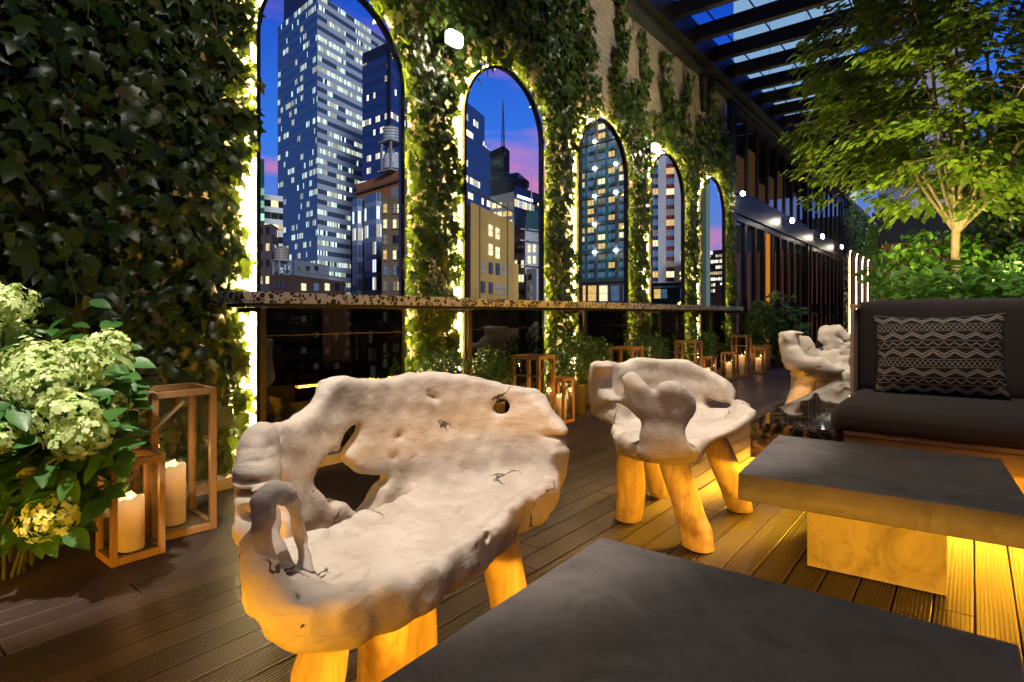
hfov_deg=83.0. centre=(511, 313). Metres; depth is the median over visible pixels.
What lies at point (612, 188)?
window
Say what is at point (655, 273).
window
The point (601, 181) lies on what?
window
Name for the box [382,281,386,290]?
window
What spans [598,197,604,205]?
window
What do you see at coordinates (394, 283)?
window
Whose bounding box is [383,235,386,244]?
window
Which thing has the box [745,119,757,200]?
window
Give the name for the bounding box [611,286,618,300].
window
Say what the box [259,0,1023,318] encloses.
sky
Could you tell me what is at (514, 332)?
arch frame
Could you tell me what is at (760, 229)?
door leaf
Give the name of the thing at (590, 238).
window
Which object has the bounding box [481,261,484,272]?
window
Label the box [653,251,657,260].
window
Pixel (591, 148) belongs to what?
window
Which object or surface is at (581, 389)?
potted bush
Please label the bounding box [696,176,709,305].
green slab building
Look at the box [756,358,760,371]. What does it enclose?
candle
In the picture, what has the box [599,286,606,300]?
window
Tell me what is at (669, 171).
window
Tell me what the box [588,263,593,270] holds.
window
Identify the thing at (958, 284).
ground cover
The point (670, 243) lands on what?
window
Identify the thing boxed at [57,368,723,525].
curb
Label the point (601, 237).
window
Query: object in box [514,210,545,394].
ornate stone building
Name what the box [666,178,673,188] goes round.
window
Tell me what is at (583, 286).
window
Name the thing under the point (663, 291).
window
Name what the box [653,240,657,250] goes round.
window
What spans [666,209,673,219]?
window
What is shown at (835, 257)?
door leaf
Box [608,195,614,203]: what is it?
window
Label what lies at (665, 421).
root chair
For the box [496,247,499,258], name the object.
window
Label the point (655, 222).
window
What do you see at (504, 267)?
window
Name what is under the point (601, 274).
window
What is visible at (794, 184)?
window
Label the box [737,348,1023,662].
terrace floor
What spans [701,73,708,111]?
downpipe
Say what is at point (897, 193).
lilac tower
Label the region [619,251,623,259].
window
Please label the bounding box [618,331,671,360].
potted bush
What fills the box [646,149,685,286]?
striped hotel
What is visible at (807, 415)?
marble end table
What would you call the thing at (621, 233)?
window
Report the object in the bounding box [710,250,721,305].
dark lit tower
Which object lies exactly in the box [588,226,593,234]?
window
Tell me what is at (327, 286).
window
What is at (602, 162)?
window
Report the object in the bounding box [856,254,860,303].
narrow mirror
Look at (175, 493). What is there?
candle
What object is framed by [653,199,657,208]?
window
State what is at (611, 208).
window
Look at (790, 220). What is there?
wall lamp
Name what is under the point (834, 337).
root chair
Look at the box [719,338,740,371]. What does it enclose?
potted bush
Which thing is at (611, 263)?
window
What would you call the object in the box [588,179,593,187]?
window
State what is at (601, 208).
window
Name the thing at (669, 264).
window
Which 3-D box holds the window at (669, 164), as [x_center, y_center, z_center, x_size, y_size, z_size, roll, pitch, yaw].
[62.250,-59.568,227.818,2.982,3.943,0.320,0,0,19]
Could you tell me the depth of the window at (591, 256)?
236.46 m
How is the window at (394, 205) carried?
in the brown stone building at (390, 246)
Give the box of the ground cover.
[879,259,1023,299]
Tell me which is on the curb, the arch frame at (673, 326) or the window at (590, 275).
the arch frame at (673, 326)
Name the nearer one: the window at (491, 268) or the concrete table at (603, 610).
the concrete table at (603, 610)
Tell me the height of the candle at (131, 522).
0.237 m
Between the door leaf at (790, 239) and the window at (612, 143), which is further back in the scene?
the window at (612, 143)
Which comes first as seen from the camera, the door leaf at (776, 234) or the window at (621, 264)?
the door leaf at (776, 234)
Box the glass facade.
[726,99,843,366]
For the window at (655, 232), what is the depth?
229.47 m
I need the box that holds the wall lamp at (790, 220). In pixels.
[787,218,793,223]
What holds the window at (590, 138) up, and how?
in the building at (602, 275)
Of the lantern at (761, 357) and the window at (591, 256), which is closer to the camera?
the lantern at (761, 357)
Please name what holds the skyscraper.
on the street ground
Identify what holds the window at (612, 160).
in the building at (602, 275)
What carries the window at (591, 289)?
in the building at (602, 275)
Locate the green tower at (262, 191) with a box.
[261,159,263,224]
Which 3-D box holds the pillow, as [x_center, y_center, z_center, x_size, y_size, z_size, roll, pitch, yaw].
[2.329,0.222,3.170,0.596,0.464,0.174,-2,-14,36]
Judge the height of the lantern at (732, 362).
0.401 m
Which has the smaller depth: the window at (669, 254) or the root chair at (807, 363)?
the root chair at (807, 363)
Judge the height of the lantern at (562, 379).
0.401 m
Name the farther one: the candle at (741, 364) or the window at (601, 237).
the window at (601, 237)
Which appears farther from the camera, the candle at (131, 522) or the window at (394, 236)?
the window at (394, 236)
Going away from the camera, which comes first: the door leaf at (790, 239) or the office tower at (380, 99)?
the door leaf at (790, 239)
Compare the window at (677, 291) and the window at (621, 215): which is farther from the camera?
the window at (621, 215)
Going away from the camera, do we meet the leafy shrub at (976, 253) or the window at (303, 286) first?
the leafy shrub at (976, 253)
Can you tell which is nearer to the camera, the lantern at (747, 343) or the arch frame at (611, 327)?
the arch frame at (611, 327)
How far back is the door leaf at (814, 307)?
15.65 m
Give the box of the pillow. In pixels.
[873,312,1011,400]
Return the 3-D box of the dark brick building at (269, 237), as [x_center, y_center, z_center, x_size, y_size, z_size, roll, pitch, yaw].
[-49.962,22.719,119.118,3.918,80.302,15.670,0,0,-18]
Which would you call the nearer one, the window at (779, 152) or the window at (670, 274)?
the window at (779, 152)
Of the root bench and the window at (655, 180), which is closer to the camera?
the root bench
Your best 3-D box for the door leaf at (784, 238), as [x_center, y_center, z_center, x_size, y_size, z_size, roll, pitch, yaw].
[6.120,-0.434,13.090,0.068,2.747,0.618,0,0,39]
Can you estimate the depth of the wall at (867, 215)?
21.30 m
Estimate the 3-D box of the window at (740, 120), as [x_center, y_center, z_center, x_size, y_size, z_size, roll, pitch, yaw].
[4.198,-2.950,10.678,0.063,1.476,0.700,0,0,39]
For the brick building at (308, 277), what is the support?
on the street ground
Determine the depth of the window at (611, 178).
229.19 m
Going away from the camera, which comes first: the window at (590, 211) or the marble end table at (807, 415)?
the marble end table at (807, 415)
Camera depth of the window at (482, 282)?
54.54 m
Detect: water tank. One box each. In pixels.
[270,246,292,274]
[377,126,398,174]
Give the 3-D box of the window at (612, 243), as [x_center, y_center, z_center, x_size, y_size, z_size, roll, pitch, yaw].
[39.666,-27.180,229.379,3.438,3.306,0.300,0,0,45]
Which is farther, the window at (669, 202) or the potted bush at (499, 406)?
the window at (669, 202)
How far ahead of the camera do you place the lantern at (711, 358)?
7.69 m
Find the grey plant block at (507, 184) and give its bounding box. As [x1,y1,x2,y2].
[490,172,528,196]
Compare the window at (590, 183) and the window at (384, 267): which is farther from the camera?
the window at (590, 183)
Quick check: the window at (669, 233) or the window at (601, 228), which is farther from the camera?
the window at (601, 228)
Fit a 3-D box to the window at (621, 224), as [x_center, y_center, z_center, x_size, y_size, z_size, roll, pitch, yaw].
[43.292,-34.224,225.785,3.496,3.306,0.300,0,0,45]
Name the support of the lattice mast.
on the grey glass tower at (499, 162)
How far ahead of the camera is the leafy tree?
5.84 m
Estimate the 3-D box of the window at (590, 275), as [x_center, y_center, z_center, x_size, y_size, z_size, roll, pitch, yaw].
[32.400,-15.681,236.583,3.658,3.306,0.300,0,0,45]
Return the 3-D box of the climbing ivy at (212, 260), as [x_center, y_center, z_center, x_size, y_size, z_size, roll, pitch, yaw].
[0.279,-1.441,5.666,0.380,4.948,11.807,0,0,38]
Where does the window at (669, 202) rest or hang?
in the striped hotel at (666, 235)
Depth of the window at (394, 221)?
61.01 m
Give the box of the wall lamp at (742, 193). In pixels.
[735,191,744,195]
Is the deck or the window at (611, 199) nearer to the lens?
the deck
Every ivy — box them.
[0,0,738,493]
[843,198,878,332]
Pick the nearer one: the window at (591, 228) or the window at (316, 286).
the window at (316, 286)
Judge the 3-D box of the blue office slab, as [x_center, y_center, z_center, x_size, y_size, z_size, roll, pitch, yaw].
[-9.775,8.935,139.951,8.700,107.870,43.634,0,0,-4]
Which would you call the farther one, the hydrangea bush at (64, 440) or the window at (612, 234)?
the window at (612, 234)
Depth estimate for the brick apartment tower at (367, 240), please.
91.11 m
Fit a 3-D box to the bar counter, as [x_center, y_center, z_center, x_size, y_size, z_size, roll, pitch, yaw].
[1.039,0.423,6.463,0.420,1.091,8.590,0,0,38]
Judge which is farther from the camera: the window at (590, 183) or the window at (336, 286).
the window at (590, 183)
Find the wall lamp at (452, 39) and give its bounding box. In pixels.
[440,29,462,50]
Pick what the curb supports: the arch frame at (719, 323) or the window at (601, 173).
the arch frame at (719, 323)
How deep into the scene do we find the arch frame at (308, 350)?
3.72 m
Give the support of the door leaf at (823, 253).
in the glass facade
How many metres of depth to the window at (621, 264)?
226.18 m
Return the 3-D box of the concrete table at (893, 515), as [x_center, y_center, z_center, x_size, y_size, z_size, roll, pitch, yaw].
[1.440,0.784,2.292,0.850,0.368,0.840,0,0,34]
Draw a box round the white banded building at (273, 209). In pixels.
[264,194,282,274]
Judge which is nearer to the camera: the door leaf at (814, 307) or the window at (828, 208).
the door leaf at (814, 307)
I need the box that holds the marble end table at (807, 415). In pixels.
[750,380,849,456]
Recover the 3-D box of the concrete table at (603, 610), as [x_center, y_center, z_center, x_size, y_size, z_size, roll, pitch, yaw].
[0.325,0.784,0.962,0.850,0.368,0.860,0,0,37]
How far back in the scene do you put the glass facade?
12.83 m
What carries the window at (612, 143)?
in the building at (602, 275)
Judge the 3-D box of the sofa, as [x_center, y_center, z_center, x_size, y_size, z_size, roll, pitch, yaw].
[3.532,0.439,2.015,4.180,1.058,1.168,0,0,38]
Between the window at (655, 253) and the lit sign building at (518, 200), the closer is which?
the lit sign building at (518, 200)
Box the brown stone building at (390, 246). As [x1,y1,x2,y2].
[382,187,407,357]
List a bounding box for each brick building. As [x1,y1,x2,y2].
[261,224,278,291]
[269,260,344,293]
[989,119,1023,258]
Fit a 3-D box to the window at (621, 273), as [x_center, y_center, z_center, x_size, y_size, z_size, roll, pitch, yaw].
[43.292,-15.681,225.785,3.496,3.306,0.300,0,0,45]
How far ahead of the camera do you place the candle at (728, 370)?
8.54 m
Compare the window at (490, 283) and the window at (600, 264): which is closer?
the window at (490, 283)
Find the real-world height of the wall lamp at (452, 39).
0.124 m
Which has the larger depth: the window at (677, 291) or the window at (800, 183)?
the window at (677, 291)
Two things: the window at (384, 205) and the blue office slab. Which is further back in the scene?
the blue office slab
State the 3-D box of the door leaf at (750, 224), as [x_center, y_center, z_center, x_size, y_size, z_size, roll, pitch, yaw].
[4.564,-0.434,11.133,0.068,2.747,0.618,0,0,39]
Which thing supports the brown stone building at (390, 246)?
on the street ground
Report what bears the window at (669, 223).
in the striped hotel at (666, 235)
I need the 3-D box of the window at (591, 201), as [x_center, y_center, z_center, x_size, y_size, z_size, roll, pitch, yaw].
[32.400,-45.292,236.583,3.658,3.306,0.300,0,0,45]
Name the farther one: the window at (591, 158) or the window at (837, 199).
the window at (591, 158)
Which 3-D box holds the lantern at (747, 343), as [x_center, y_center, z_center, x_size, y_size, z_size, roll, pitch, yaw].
[3.585,0.650,9.053,0.270,0.636,0.250,0,0,38]
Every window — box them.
[301,283,305,290]
[314,283,318,290]
[325,283,329,290]
[334,283,338,290]
[382,204,386,213]
[382,219,386,228]
[382,250,386,259]
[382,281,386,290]
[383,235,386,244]
[383,266,386,275]
[392,204,396,213]
[392,219,396,228]
[392,235,396,244]
[392,250,396,259]
[392,281,396,290]
[393,266,396,275]
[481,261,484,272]
[481,281,484,292]
[489,224,492,236]
[489,244,492,255]
[489,262,493,273]
[489,282,492,293]
[496,228,499,239]
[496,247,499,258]
[496,263,499,274]
[496,283,499,294]
[502,264,506,275]
[502,284,506,294]
[583,286,584,300]
[587,134,593,141]
[587,144,594,153]
[588,125,593,134]
[588,154,593,163]
[588,161,593,167]
[588,171,593,179]
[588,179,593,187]
[588,199,593,207]
[588,207,593,215]
[588,216,593,222]
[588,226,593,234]
[588,234,593,242]
[588,243,593,250]
[588,254,593,261]
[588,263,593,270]
[588,271,593,279]
[588,286,595,300]
[598,123,604,131]
[598,131,604,138]
[598,142,604,151]
[598,152,604,160]
[598,159,604,165]
[598,169,604,177]
[598,177,604,186]
[598,188,604,193]
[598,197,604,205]
[598,205,604,214]
[598,215,604,220]
[598,224,604,232]
[598,233,604,241]
[598,242,604,249]
[598,253,604,261]
[598,262,604,269]
[598,271,604,278]
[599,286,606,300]
[608,156,614,163]
[608,175,614,183]
[608,186,614,191]
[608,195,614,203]
[608,204,614,212]
[608,213,614,219]
[608,223,614,231]
[608,261,614,269]
[608,270,614,278]
[609,139,614,148]
[609,149,614,158]
[609,166,614,174]
[609,232,614,240]
[609,241,614,248]
[609,252,614,260]
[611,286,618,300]
[619,165,622,172]
[619,173,623,181]
[619,194,623,202]
[619,202,623,211]
[619,212,623,218]
[619,222,623,230]
[619,231,623,239]
[619,240,623,247]
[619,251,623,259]
[619,260,623,268]
[619,269,623,277]
[653,168,657,177]
[653,178,657,188]
[653,188,657,198]
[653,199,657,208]
[653,209,657,219]
[653,220,657,229]
[653,230,657,239]
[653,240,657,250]
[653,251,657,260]
[653,261,657,270]
[653,271,657,280]
[654,289,659,297]
[661,289,666,297]
[666,158,673,167]
[666,168,673,177]
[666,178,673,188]
[666,188,673,198]
[666,199,673,208]
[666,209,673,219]
[666,219,673,229]
[666,230,673,239]
[666,240,673,250]
[666,251,673,260]
[666,261,673,270]
[666,271,673,281]
[675,289,679,297]
[735,109,746,195]
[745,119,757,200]
[756,128,767,206]
[766,137,776,210]
[775,145,784,215]
[783,152,792,217]
[791,159,799,222]
[798,166,805,226]
[809,175,817,232]
[816,182,821,234]
[821,185,827,237]
[826,189,831,239]
[831,193,836,242]
[835,197,840,244]
[839,200,841,244]
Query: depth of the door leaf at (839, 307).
18.60 m
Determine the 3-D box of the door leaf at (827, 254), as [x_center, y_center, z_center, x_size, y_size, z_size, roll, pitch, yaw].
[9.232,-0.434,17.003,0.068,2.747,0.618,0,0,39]
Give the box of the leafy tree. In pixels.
[778,0,1023,274]
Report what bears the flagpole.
on the ornate stone building at (526, 242)
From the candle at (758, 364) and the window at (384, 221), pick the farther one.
the window at (384, 221)
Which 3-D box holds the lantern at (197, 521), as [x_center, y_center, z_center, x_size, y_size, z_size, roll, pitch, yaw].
[-1.530,0.650,2.623,0.310,0.636,0.262,0,0,42]
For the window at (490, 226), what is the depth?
56.53 m
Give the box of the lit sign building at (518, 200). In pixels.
[490,185,545,225]
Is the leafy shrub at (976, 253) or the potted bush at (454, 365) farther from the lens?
the leafy shrub at (976, 253)
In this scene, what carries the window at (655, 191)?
in the striped hotel at (666, 235)
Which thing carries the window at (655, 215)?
in the striped hotel at (666, 235)
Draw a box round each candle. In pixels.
[118,491,144,553]
[166,459,185,526]
[556,394,565,419]
[726,362,731,377]
[739,355,744,374]
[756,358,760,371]
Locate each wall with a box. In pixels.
[0,0,726,489]
[844,197,876,331]
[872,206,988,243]
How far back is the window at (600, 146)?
232.85 m
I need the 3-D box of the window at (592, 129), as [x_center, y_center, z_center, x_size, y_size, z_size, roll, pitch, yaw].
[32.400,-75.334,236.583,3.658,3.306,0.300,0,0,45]
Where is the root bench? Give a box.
[232,371,569,681]
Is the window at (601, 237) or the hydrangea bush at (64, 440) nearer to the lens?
the hydrangea bush at (64, 440)
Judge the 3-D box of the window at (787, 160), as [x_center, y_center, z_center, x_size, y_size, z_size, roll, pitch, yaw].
[6.392,-2.950,13.437,0.063,1.476,0.700,0,0,39]
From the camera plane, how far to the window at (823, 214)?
16.70 m
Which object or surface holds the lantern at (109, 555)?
on the deck
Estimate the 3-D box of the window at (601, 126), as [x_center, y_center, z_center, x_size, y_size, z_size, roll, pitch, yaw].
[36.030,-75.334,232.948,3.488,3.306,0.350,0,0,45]
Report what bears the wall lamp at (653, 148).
attached to the brick wall at (606, 24)
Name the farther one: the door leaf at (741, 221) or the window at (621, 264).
the window at (621, 264)
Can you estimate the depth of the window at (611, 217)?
229.47 m
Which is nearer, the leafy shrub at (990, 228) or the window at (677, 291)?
the leafy shrub at (990, 228)
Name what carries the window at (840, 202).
in the glass facade
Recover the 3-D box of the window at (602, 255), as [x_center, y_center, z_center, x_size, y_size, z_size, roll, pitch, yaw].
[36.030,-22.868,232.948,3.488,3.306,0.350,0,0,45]
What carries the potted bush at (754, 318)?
on the deck
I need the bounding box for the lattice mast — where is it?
[501,102,504,145]
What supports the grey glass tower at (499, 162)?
on the street ground
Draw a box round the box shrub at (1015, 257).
[990,239,1023,295]
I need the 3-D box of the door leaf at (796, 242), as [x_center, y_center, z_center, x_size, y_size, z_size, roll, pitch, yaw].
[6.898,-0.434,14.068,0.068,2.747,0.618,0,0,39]
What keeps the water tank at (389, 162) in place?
on the brick apartment tower at (367, 240)
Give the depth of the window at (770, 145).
12.32 m
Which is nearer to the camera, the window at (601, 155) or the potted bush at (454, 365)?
the potted bush at (454, 365)
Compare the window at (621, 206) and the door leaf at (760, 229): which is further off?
the window at (621, 206)
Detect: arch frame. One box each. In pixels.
[250,0,404,450]
[459,65,543,412]
[574,118,627,380]
[647,153,684,359]
[697,177,725,369]
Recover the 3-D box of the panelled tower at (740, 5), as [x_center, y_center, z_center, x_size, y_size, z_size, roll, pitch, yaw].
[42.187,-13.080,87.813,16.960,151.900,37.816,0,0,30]
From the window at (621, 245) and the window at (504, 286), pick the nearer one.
the window at (504, 286)
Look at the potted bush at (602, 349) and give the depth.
5.89 m
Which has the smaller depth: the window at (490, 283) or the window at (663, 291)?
the window at (490, 283)
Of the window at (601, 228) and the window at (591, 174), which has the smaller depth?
the window at (601, 228)
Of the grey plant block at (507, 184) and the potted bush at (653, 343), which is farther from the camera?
the grey plant block at (507, 184)
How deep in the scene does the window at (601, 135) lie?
232.85 m
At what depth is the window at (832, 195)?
17.84 m
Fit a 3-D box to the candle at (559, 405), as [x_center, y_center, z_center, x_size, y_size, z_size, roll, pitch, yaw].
[0.442,0.829,5.207,0.093,0.237,0.093,0,0,38]
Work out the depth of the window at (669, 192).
227.73 m
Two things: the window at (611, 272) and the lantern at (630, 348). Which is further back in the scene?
the window at (611, 272)
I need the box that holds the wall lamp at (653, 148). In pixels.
[645,142,659,154]
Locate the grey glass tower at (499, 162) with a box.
[490,146,509,180]
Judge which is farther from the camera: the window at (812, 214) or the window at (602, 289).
the window at (602, 289)
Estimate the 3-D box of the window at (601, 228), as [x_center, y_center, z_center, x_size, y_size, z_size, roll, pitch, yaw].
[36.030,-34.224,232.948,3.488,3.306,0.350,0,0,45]
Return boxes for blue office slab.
[460,97,489,210]
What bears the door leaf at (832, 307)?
in the glass facade
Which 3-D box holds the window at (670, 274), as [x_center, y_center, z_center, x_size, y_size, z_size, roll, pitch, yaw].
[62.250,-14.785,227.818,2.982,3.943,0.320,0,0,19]
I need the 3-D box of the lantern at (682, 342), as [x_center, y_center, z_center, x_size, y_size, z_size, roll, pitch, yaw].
[2.212,0.650,7.247,0.290,0.636,0.256,0,0,37]
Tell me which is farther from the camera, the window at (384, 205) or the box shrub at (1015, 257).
the window at (384, 205)
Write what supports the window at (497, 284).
in the beige block at (493, 270)
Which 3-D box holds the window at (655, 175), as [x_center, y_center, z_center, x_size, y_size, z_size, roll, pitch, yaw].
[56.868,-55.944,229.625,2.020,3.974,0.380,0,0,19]
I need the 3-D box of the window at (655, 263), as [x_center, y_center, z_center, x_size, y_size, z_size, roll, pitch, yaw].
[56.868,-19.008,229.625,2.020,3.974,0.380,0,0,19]
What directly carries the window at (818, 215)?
in the glass facade
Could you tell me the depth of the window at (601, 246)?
232.85 m
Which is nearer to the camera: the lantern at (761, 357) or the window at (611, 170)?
the lantern at (761, 357)
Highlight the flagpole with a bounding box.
[531,174,531,210]
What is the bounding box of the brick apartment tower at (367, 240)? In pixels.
[352,169,407,294]
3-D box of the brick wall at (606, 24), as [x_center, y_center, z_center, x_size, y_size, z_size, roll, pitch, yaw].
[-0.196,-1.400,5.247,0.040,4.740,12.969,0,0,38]
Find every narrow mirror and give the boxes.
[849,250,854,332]
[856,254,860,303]
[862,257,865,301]
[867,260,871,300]
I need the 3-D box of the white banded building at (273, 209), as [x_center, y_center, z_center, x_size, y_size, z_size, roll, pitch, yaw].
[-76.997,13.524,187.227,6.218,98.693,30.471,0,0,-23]
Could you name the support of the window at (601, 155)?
in the building at (602, 275)
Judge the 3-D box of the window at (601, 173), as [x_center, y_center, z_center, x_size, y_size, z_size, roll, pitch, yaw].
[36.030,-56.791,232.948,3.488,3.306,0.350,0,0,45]
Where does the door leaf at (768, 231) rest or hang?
in the glass facade
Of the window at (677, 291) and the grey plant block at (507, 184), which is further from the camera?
the grey plant block at (507, 184)
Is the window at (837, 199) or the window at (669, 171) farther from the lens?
the window at (669, 171)
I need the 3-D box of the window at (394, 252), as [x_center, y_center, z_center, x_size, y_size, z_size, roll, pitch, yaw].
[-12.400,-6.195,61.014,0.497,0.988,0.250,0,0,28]
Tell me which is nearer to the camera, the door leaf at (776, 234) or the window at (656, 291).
the door leaf at (776, 234)
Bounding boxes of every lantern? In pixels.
[94,448,165,567]
[132,383,216,540]
[510,353,555,412]
[545,376,574,423]
[609,346,643,362]
[674,340,702,367]
[698,356,716,373]
[719,352,736,379]
[730,335,751,376]
[752,348,765,373]
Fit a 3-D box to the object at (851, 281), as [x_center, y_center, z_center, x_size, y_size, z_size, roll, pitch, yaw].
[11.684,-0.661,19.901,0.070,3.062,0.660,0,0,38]
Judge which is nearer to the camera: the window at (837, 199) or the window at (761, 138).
the window at (761, 138)
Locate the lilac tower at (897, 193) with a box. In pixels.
[878,0,971,211]
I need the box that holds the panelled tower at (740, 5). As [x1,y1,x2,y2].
[733,0,856,366]
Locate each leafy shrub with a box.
[848,228,1020,300]
[960,158,1023,273]
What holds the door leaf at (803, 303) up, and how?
in the glass facade
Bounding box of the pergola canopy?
[611,0,926,198]
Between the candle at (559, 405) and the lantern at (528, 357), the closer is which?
the lantern at (528, 357)
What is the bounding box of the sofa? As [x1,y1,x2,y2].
[830,298,1023,493]
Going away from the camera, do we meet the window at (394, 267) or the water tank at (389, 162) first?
the window at (394, 267)
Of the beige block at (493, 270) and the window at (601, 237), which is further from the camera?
the window at (601, 237)
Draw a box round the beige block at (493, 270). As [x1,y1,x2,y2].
[467,188,518,299]
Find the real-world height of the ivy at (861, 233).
4.989 m
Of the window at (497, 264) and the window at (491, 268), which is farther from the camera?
the window at (497, 264)
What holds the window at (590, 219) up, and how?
in the building at (602, 275)
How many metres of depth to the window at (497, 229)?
58.53 m
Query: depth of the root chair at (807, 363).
5.51 m
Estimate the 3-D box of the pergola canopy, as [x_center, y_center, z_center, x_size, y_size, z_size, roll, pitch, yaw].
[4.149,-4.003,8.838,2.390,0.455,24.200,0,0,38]
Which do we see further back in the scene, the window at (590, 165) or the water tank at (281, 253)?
the window at (590, 165)
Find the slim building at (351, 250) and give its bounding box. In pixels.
[351,208,351,293]
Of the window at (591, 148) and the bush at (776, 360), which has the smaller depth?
the bush at (776, 360)
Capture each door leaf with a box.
[736,214,747,365]
[746,218,755,363]
[756,222,765,343]
[765,226,772,341]
[773,229,781,346]
[781,233,787,330]
[788,236,795,328]
[794,238,799,327]
[800,241,806,335]
[810,245,817,346]
[816,248,820,348]
[821,250,826,346]
[826,252,829,325]
[830,254,834,325]
[834,255,836,324]
[837,257,841,324]
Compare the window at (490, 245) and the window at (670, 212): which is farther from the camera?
the window at (670, 212)
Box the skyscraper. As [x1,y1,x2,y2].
[278,0,386,293]
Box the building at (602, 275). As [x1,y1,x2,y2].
[580,119,629,336]
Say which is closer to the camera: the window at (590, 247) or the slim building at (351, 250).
the slim building at (351, 250)
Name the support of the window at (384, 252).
in the brown stone building at (390, 246)
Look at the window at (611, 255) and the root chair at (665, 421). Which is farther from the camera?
the window at (611, 255)
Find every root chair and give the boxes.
[588,357,756,553]
[778,330,849,404]
[814,324,849,390]
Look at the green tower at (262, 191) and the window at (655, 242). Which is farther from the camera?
the window at (655, 242)
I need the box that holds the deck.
[0,349,1023,681]
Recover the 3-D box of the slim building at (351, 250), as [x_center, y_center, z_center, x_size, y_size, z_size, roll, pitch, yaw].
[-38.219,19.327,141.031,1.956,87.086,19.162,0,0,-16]
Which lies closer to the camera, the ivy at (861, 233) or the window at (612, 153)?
the ivy at (861, 233)
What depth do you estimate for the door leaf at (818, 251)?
16.16 m
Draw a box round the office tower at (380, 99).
[362,43,407,181]
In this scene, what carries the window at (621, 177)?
in the building at (602, 275)
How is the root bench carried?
on the deck
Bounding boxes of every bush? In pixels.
[0,282,155,579]
[414,347,473,375]
[465,345,517,413]
[549,331,599,414]
[580,336,617,407]
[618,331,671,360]
[690,329,721,368]
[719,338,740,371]
[742,299,783,369]
[743,291,818,366]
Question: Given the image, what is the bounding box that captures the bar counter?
[202,291,743,421]
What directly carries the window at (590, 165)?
in the building at (602, 275)
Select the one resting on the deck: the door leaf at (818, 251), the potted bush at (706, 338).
the potted bush at (706, 338)
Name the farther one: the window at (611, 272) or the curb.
the window at (611, 272)
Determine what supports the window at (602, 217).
in the building at (602, 275)
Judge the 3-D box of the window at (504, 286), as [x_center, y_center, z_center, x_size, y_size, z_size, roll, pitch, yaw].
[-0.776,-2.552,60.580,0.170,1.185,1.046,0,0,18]
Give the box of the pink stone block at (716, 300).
[711,285,721,305]
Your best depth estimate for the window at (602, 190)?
232.85 m
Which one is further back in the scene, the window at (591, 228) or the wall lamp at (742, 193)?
the window at (591, 228)
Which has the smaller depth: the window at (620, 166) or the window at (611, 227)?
the window at (620, 166)
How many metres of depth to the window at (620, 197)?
226.32 m
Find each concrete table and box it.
[381,538,1023,681]
[738,435,1023,595]

